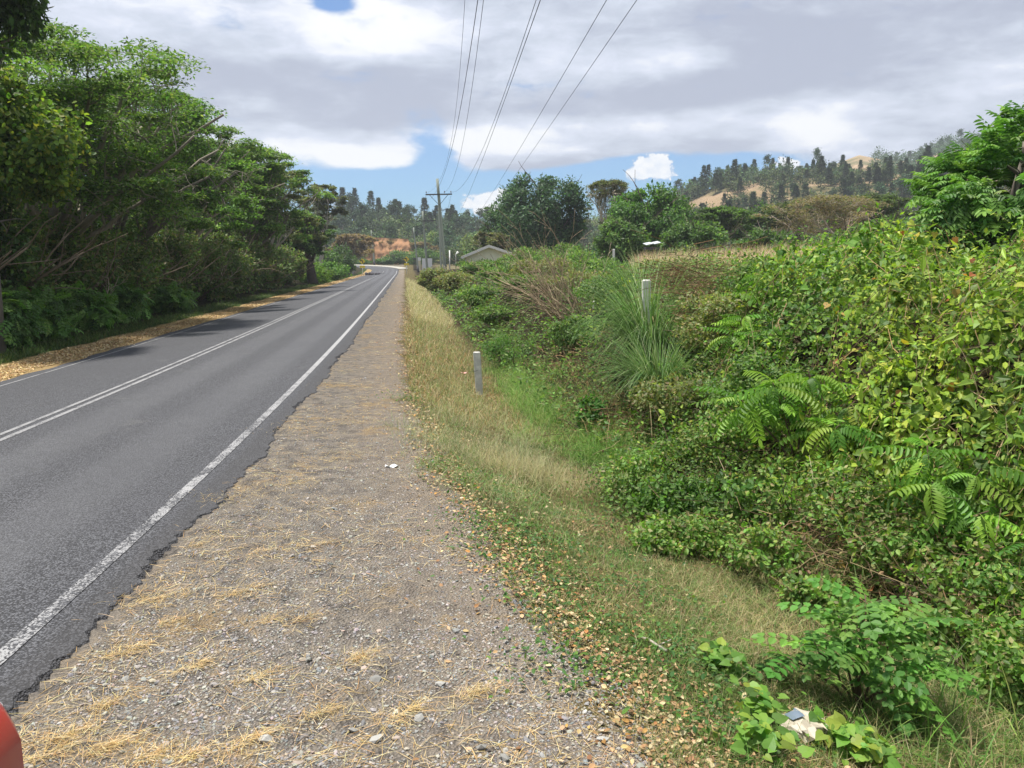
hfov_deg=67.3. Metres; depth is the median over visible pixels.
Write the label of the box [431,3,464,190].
wire
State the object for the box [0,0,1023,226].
sky
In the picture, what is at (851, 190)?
forest tree
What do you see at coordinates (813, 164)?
pine tree
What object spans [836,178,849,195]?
pine tree
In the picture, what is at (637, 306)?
grass clump
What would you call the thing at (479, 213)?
pine tree
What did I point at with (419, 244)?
brown tree
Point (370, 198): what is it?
pine tree
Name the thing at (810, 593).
leafy weed
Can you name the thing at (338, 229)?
forest tree
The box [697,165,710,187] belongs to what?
pine tree
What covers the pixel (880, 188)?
pine tree
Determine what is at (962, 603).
leafy weed
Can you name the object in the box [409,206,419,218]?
pine tree
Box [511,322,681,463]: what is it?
dry undergrowth
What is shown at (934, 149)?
woodland
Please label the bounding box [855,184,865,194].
pine tree
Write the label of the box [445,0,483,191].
wire
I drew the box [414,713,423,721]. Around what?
stone
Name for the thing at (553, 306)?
brushwood
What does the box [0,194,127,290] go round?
thicket shrub
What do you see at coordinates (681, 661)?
verge grass
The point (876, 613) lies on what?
oval leaved shrub
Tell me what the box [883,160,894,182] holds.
pine tree
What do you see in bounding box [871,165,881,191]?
pine tree
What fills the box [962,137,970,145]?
pine tree
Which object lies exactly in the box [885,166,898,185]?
pine tree
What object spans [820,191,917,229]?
broadleaf tree
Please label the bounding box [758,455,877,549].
leafy weed
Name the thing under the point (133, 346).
road marking
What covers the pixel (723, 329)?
pinnate sapling
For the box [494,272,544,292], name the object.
hedge bush
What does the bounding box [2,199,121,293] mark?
thicket shrub
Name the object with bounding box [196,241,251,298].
thicket shrub
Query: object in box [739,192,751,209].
forest tree
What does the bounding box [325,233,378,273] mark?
brown tree
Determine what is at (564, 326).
slope bush
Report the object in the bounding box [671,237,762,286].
grass clump
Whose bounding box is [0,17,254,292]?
spreading tree
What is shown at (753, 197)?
pine tree
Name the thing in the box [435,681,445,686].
stone
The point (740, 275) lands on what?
slope bush
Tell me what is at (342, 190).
pine tree
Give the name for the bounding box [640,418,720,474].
leafy weed
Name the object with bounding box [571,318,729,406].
grass clump
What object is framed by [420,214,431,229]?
pine tree
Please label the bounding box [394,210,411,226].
forest tree
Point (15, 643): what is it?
road marking
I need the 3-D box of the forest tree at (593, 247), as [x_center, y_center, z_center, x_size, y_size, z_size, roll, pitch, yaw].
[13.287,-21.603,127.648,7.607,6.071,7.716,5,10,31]
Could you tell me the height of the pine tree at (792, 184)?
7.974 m
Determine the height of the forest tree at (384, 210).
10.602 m
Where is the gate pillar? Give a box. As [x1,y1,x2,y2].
[418,257,420,270]
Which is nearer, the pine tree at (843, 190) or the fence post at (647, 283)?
the fence post at (647, 283)
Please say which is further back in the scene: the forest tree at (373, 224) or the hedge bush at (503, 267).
the forest tree at (373, 224)
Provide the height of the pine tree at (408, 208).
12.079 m
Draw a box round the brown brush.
[471,255,603,337]
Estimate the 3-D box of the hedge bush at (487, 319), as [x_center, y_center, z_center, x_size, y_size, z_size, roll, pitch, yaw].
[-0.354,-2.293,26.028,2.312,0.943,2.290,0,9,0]
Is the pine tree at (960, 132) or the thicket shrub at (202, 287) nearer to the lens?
the thicket shrub at (202, 287)
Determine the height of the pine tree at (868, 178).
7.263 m
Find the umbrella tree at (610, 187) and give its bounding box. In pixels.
[583,178,634,258]
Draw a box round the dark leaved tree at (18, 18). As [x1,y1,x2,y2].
[0,0,53,352]
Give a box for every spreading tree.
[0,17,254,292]
[38,76,270,253]
[112,122,284,250]
[192,142,336,252]
[228,168,327,249]
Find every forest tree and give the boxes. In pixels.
[312,238,333,247]
[330,206,350,231]
[330,231,351,247]
[334,225,351,233]
[341,216,370,235]
[358,201,376,221]
[359,226,383,239]
[362,213,382,232]
[374,220,398,237]
[375,213,397,233]
[376,207,395,220]
[393,216,410,239]
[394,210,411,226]
[399,229,422,242]
[405,218,425,239]
[411,218,434,234]
[418,229,437,259]
[429,225,438,237]
[430,224,460,251]
[437,219,460,238]
[442,213,466,230]
[445,244,463,264]
[449,221,469,241]
[450,237,472,253]
[455,213,474,232]
[457,225,485,263]
[465,214,477,233]
[569,219,597,247]
[578,241,599,258]
[586,232,601,244]
[587,222,598,234]
[722,240,732,250]
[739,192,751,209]
[796,233,820,244]
[809,220,836,236]
[845,182,858,196]
[892,184,906,194]
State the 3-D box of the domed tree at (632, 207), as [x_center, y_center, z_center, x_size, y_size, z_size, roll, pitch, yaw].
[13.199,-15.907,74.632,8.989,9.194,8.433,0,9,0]
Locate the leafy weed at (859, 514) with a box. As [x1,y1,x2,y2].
[795,470,935,562]
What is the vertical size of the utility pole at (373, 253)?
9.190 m
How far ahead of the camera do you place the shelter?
60.86 m
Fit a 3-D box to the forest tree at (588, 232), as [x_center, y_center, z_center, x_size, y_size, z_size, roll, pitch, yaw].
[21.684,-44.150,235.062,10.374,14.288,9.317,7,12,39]
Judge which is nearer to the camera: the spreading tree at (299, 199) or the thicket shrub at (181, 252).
the thicket shrub at (181, 252)
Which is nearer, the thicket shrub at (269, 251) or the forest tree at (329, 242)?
the thicket shrub at (269, 251)
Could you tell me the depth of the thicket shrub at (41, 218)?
26.79 m
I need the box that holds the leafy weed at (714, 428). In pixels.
[672,401,760,480]
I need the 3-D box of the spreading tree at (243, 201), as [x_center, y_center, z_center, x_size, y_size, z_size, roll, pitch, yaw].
[-16.623,-8.128,34.287,11.891,9.937,10.590,-8,12,-40]
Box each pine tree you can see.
[336,187,346,208]
[344,192,360,222]
[348,209,361,225]
[352,188,359,209]
[356,204,365,221]
[366,190,375,214]
[374,197,382,216]
[376,205,382,218]
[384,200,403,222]
[395,200,403,215]
[400,204,415,222]
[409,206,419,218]
[417,197,429,216]
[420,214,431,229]
[425,211,433,229]
[432,211,437,222]
[446,208,454,222]
[450,204,456,216]
[474,208,488,231]
[672,179,682,193]
[682,190,690,202]
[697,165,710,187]
[704,164,711,190]
[708,172,720,193]
[714,167,720,172]
[718,172,723,184]
[720,193,727,205]
[725,199,732,206]
[728,159,739,181]
[735,177,743,195]
[740,163,747,178]
[747,191,757,212]
[751,159,757,174]
[760,192,768,202]
[763,154,771,171]
[774,184,786,203]
[778,174,788,189]
[780,164,792,174]
[784,156,791,172]
[789,180,797,194]
[790,184,799,199]
[799,183,811,199]
[803,169,810,179]
[810,159,816,177]
[813,147,824,164]
[815,156,825,175]
[824,167,835,185]
[825,186,839,194]
[828,161,837,170]
[836,154,844,168]
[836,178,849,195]
[839,163,849,177]
[846,171,856,191]
[855,159,863,174]
[855,176,863,184]
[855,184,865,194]
[862,167,871,181]
[869,181,888,194]
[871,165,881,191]
[880,170,889,186]
[881,156,887,169]
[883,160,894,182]
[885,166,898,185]
[886,156,893,168]
[887,182,894,193]
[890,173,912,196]
[896,160,903,171]
[900,164,907,174]
[905,164,916,182]
[915,166,920,178]
[919,151,931,172]
[922,145,934,161]
[936,138,944,151]
[956,128,965,140]
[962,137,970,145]
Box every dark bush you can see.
[314,250,345,266]
[327,242,362,275]
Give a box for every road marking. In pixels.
[0,271,396,664]
[0,277,373,440]
[0,280,365,434]
[1,278,355,385]
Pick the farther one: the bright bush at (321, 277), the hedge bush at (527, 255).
the bright bush at (321, 277)
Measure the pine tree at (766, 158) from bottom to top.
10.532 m
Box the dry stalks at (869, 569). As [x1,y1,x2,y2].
[648,438,1023,679]
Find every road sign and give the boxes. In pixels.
[360,259,364,274]
[404,256,408,273]
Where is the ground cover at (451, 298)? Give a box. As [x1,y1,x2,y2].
[425,263,1008,455]
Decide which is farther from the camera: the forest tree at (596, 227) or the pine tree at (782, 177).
the forest tree at (596, 227)
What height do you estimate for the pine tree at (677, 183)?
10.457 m
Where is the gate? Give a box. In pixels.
[413,258,416,270]
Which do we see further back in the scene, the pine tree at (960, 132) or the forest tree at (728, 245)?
the pine tree at (960, 132)
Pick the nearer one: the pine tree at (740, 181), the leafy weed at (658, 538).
the leafy weed at (658, 538)
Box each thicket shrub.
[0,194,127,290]
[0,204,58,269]
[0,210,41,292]
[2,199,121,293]
[3,196,101,292]
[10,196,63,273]
[41,204,137,293]
[76,225,189,304]
[87,212,157,243]
[97,218,204,285]
[112,222,218,290]
[127,219,230,290]
[179,234,250,301]
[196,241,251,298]
[199,231,282,294]
[212,229,293,293]
[238,231,304,290]
[247,246,297,289]
[265,246,311,280]
[277,244,316,284]
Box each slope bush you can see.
[540,312,606,350]
[572,269,658,313]
[606,257,697,288]
[627,370,721,432]
[659,253,727,273]
[663,289,767,357]
[693,344,815,428]
[699,257,755,293]
[700,248,826,317]
[759,258,863,300]
[842,256,928,298]
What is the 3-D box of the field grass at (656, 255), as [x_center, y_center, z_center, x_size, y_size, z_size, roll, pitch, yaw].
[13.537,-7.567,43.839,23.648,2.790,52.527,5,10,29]
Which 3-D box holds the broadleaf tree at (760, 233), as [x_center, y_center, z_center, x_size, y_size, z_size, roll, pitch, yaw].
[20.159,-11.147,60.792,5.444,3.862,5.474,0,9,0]
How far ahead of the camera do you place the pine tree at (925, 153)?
254.86 m
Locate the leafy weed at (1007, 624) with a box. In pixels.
[925,594,1023,686]
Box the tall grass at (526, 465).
[379,393,624,504]
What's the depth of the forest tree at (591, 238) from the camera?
233.79 m
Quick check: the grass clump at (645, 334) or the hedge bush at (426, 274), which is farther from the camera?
the hedge bush at (426, 274)
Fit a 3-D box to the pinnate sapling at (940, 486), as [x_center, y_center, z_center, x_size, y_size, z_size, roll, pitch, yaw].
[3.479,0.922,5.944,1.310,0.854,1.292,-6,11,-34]
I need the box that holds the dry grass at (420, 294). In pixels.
[399,277,538,435]
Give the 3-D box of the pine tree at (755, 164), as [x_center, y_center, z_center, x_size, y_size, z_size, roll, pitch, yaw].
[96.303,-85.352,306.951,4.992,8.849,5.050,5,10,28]
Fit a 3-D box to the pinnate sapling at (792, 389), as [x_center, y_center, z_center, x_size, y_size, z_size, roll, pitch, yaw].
[2.790,0.389,7.551,1.504,1.051,1.887,-7,11,-36]
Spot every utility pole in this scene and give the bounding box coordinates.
[371,230,374,264]
[413,228,418,271]
[416,211,435,267]
[426,179,451,271]
[432,208,445,268]
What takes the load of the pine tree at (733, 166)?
on the ground at (372, 335)
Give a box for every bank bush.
[355,258,372,264]
[372,256,398,264]
[383,249,417,264]
[404,247,439,264]
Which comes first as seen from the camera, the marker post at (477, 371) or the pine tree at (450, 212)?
the marker post at (477, 371)
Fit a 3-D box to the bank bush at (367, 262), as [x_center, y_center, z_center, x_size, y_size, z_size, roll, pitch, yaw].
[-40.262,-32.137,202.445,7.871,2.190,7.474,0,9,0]
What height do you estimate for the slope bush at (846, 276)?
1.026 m
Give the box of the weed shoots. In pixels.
[561,199,1023,721]
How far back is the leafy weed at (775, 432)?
8.16 m
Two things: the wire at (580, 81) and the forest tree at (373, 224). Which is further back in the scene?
the forest tree at (373, 224)
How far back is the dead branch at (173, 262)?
34.54 m
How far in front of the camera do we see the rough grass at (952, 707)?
4.22 m
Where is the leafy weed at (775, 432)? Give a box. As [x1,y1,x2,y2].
[701,395,801,455]
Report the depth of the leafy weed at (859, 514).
6.16 m
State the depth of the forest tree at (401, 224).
265.35 m
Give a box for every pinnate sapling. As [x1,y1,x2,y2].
[691,370,899,466]
[700,314,800,361]
[720,270,790,314]
[862,437,1023,560]
[948,536,1023,616]
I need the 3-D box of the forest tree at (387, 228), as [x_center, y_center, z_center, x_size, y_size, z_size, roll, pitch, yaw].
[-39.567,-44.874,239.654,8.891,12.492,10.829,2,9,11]
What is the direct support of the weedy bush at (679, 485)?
on the ground at (372, 335)
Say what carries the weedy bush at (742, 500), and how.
on the ground at (372, 335)
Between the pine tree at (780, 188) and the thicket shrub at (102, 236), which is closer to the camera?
the thicket shrub at (102, 236)
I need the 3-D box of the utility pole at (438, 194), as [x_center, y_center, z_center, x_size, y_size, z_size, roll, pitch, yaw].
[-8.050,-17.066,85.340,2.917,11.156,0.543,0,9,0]
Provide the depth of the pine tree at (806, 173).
276.39 m
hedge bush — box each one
[413,266,449,292]
[432,269,478,291]
[453,284,502,307]
[455,258,489,275]
[467,304,525,326]
[475,258,517,278]
[488,260,525,284]
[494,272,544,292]
[498,246,560,262]
[505,255,578,276]
[534,241,581,257]
[538,247,599,269]
[540,268,611,292]
[566,256,637,275]
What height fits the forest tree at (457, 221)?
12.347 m
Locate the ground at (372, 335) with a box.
[0,147,1023,767]
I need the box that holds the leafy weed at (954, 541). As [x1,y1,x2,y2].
[881,522,1023,626]
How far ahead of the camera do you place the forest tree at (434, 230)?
268.65 m
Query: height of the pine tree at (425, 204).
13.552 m
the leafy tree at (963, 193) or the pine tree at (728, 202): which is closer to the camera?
the leafy tree at (963, 193)
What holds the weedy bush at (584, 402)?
on the ground at (372, 335)
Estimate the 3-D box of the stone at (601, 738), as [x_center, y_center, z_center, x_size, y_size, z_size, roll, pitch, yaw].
[0.383,1.506,3.257,0.062,0.030,0.042,0,9,0]
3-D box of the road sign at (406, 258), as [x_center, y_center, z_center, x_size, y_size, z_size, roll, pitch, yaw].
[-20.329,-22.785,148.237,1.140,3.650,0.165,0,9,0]
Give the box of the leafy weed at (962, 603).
[919,547,1023,626]
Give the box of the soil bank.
[358,237,413,264]
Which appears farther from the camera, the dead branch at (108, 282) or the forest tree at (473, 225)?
the forest tree at (473, 225)
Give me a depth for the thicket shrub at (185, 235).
38.27 m
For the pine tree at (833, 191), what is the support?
on the ground at (372, 335)
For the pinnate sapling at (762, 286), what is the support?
on the ground at (372, 335)
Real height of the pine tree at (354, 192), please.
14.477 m
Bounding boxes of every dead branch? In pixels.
[56,258,128,299]
[131,235,198,284]
[199,249,241,297]
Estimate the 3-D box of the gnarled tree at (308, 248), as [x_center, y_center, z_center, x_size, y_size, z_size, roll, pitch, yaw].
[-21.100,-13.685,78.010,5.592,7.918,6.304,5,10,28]
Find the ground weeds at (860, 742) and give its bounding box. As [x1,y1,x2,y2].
[376,389,933,767]
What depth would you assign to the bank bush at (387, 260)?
205.77 m
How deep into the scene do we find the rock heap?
136.41 m
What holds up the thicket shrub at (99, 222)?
on the ground at (372, 335)
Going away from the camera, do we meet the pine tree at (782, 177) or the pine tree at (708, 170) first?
the pine tree at (782, 177)
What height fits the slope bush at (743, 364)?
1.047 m
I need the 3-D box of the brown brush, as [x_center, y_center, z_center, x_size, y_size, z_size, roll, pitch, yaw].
[0.654,-2.644,23.468,3.843,2.889,9.187,-1,9,-3]
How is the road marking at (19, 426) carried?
on the road
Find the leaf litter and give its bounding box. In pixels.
[0,274,364,379]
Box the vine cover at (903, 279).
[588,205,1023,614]
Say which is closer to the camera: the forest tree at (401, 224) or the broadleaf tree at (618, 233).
the broadleaf tree at (618, 233)
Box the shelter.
[643,241,660,254]
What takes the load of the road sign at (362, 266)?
on the ground at (372, 335)
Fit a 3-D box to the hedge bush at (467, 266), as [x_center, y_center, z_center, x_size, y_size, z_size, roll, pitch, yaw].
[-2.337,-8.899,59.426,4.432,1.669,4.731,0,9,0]
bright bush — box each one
[293,262,334,282]
[320,259,351,280]
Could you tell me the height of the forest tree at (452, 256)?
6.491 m
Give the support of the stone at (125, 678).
on the ground at (372, 335)
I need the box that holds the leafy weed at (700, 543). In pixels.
[658,506,755,565]
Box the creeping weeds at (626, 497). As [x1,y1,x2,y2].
[549,271,872,575]
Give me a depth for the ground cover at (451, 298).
14.74 m
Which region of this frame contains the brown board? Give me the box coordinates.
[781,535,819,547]
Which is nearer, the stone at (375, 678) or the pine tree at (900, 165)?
the stone at (375, 678)
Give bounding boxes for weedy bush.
[480,334,530,368]
[558,391,606,432]
[625,470,722,527]
[693,470,790,533]
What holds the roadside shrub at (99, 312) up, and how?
on the ground at (372, 335)
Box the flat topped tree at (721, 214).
[686,205,762,252]
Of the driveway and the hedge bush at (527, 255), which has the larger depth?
the driveway
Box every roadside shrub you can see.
[0,285,52,352]
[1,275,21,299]
[1,284,84,341]
[46,280,126,331]
[97,280,163,323]
[129,281,199,313]
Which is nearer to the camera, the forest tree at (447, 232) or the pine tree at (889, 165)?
the forest tree at (447, 232)
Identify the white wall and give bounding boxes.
[422,258,425,270]
[427,258,431,268]
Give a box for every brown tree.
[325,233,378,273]
[409,241,438,253]
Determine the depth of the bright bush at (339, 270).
95.79 m
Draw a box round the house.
[461,245,514,262]
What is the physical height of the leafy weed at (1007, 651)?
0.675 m
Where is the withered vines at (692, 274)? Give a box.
[597,229,787,352]
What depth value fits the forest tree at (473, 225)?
286.08 m
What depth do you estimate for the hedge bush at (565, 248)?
64.55 m
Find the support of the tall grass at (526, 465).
on the ground at (372, 335)
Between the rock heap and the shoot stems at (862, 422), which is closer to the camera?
the shoot stems at (862, 422)
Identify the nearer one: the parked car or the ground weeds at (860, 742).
the parked car
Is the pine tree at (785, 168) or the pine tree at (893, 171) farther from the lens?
the pine tree at (785, 168)
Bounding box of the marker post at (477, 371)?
[473,352,482,395]
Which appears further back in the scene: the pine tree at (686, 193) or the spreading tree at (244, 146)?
the pine tree at (686, 193)
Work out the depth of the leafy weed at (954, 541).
5.50 m
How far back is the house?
81.10 m
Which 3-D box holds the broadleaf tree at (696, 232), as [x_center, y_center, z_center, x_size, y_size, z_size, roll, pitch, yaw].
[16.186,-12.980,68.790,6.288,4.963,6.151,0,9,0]
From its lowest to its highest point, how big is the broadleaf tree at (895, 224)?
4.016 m
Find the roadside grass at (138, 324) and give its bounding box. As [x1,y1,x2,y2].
[0,277,345,363]
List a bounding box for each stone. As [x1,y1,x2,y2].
[121,675,129,681]
[259,734,273,743]
[348,727,357,732]
[369,675,380,681]
[369,734,382,743]
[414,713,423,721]
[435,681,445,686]
[475,744,486,749]
[499,753,509,761]
[596,736,608,741]
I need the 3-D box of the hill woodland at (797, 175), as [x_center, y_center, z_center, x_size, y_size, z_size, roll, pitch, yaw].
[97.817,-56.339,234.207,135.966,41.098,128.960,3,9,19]
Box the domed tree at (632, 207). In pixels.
[600,172,696,259]
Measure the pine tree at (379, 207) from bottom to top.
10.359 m
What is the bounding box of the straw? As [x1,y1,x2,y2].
[8,290,730,767]
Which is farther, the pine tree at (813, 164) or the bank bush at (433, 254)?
the pine tree at (813, 164)
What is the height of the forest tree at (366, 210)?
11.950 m
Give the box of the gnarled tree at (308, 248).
[275,211,336,283]
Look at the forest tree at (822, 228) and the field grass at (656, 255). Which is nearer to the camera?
the field grass at (656, 255)
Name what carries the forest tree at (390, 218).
on the ground at (372, 335)
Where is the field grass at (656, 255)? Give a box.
[623,235,890,280]
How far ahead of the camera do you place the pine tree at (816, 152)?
291.46 m
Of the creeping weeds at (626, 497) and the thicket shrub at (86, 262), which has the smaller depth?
the creeping weeds at (626, 497)
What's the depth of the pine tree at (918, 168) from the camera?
248.44 m
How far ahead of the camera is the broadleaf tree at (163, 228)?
52.06 m
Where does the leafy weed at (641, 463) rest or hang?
on the ground at (372, 335)
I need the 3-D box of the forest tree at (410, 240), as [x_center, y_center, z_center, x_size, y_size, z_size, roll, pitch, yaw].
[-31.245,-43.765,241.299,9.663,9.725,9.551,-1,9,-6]
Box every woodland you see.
[288,203,650,264]
[671,149,997,195]
[674,156,1009,250]
[868,123,1020,172]
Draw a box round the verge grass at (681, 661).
[399,317,1023,767]
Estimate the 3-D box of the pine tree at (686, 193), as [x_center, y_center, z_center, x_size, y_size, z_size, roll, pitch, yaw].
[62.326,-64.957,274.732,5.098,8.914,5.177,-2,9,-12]
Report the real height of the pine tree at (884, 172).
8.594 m
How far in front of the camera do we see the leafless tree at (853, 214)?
63.25 m
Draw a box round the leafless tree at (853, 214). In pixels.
[751,193,892,238]
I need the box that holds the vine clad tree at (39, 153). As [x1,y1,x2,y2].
[0,54,96,289]
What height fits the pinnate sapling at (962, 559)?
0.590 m
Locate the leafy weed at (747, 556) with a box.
[717,518,818,599]
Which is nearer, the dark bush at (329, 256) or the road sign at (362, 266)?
the dark bush at (329, 256)
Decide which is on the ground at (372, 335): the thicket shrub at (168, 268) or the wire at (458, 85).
the thicket shrub at (168, 268)
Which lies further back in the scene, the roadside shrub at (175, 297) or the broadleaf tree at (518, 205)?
the broadleaf tree at (518, 205)
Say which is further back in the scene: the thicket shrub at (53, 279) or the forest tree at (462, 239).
the forest tree at (462, 239)
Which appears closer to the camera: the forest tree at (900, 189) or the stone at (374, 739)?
the stone at (374, 739)
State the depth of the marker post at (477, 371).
14.72 m
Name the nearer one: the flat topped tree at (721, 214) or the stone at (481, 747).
the stone at (481, 747)
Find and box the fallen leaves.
[354,302,922,767]
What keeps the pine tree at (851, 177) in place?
on the ground at (372, 335)
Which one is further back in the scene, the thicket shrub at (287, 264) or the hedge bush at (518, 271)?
the thicket shrub at (287, 264)
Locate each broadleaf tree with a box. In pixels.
[112,201,219,240]
[269,221,293,248]
[467,231,509,249]
[474,202,533,253]
[491,164,592,253]
[591,215,652,263]
[659,213,732,255]
[660,191,702,223]
[730,200,784,246]
[732,221,804,252]
[746,200,837,240]
[798,213,888,248]
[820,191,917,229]
[851,200,914,241]
[900,188,1010,243]
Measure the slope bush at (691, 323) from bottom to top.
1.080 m
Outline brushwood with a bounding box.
[443,208,595,321]
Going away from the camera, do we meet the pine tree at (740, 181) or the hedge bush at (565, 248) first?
the hedge bush at (565, 248)
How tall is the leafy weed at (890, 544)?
0.747 m
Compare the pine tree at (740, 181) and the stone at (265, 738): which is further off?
the pine tree at (740, 181)
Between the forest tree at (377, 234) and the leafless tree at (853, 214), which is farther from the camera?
the forest tree at (377, 234)
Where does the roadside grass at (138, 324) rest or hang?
on the ground at (372, 335)
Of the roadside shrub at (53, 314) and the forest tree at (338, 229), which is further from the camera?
the forest tree at (338, 229)
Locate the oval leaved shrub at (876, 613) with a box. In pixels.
[740,577,978,742]
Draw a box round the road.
[0,265,398,717]
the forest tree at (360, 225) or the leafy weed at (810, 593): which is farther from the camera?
the forest tree at (360, 225)
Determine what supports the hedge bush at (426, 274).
on the ground at (372, 335)
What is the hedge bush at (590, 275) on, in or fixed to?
on the ground at (372, 335)
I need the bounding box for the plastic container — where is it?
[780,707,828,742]
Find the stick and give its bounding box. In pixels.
[640,637,670,651]
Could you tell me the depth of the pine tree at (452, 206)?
297.81 m
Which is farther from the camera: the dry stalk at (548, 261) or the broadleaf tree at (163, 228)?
the broadleaf tree at (163, 228)
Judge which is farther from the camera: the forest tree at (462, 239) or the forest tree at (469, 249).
the forest tree at (462, 239)
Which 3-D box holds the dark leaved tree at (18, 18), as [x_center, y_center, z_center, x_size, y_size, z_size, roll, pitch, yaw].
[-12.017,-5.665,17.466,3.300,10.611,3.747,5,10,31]
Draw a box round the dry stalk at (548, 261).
[538,235,566,301]
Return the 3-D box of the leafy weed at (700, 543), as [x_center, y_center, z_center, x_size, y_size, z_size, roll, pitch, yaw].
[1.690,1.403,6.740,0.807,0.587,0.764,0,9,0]
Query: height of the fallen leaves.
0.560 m
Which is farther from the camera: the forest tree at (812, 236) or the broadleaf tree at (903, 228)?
the forest tree at (812, 236)
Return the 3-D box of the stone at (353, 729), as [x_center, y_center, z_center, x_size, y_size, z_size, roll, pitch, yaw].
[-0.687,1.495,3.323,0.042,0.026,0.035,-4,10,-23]
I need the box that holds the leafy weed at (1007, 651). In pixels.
[944,623,1023,722]
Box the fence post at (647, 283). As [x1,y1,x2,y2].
[641,280,650,326]
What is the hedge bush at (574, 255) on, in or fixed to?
on the ground at (372, 335)
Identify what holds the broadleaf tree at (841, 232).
on the ground at (372, 335)
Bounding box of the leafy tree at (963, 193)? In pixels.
[901,100,1023,293]
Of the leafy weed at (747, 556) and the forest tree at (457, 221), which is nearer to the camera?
the leafy weed at (747, 556)
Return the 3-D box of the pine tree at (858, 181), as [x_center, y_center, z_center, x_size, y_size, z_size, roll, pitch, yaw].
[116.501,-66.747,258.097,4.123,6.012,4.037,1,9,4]
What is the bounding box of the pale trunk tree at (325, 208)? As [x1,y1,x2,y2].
[298,183,350,265]
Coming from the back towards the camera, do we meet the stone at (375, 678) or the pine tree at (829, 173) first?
the pine tree at (829, 173)
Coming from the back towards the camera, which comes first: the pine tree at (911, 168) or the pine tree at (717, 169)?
the pine tree at (717, 169)
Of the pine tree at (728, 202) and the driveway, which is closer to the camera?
the driveway
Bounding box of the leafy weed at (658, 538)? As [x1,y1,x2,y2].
[620,510,695,558]
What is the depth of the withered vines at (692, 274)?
12.35 m
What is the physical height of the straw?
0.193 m
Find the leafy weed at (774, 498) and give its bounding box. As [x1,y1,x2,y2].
[724,445,840,529]
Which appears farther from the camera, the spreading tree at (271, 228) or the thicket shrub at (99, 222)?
the spreading tree at (271, 228)
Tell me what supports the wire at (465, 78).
attached to the utility pole at (438, 194)
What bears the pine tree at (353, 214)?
on the ground at (372, 335)
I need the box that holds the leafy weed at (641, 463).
[590,444,676,501]
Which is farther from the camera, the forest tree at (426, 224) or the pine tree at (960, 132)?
the pine tree at (960, 132)
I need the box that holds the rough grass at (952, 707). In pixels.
[591,461,1023,767]
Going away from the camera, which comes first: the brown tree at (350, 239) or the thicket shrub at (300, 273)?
the thicket shrub at (300, 273)
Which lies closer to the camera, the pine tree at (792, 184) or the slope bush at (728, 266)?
the slope bush at (728, 266)
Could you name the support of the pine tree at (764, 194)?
on the ground at (372, 335)
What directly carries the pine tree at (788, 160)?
on the ground at (372, 335)
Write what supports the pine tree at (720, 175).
on the ground at (372, 335)
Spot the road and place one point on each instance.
(85, 489)
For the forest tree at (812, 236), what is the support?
on the ground at (372, 335)
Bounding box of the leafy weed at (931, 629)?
[875,600,957,673]
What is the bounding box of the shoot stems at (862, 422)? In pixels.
[575,198,1023,637]
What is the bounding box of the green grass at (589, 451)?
[380,314,836,746]
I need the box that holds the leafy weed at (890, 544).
[845,504,980,597]
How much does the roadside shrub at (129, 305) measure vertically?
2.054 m
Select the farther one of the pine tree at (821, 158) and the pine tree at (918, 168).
the pine tree at (821, 158)
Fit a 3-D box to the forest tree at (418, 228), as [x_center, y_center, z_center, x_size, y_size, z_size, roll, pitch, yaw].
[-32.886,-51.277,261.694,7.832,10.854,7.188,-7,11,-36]
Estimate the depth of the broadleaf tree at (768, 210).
81.62 m
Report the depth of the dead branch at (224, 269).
43.24 m
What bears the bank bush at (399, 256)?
on the ground at (372, 335)
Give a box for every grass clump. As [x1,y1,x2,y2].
[554,252,732,361]
[563,282,713,372]
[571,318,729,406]
[579,241,687,302]
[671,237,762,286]
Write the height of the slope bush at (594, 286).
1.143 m
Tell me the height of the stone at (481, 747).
0.039 m
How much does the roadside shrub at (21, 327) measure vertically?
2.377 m
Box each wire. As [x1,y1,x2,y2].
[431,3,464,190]
[433,0,477,195]
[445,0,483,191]
[458,1,535,189]
[466,0,540,198]
[477,0,606,214]
[497,0,636,199]
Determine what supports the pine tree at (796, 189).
on the ground at (372, 335)
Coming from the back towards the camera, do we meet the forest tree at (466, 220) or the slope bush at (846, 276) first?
the forest tree at (466, 220)
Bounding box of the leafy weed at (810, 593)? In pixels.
[774,569,855,630]
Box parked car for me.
[0,702,23,767]
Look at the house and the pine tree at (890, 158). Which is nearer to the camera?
the house
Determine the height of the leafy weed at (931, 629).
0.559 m
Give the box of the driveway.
[354,264,405,268]
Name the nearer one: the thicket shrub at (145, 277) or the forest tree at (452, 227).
the thicket shrub at (145, 277)
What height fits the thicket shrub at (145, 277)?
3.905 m

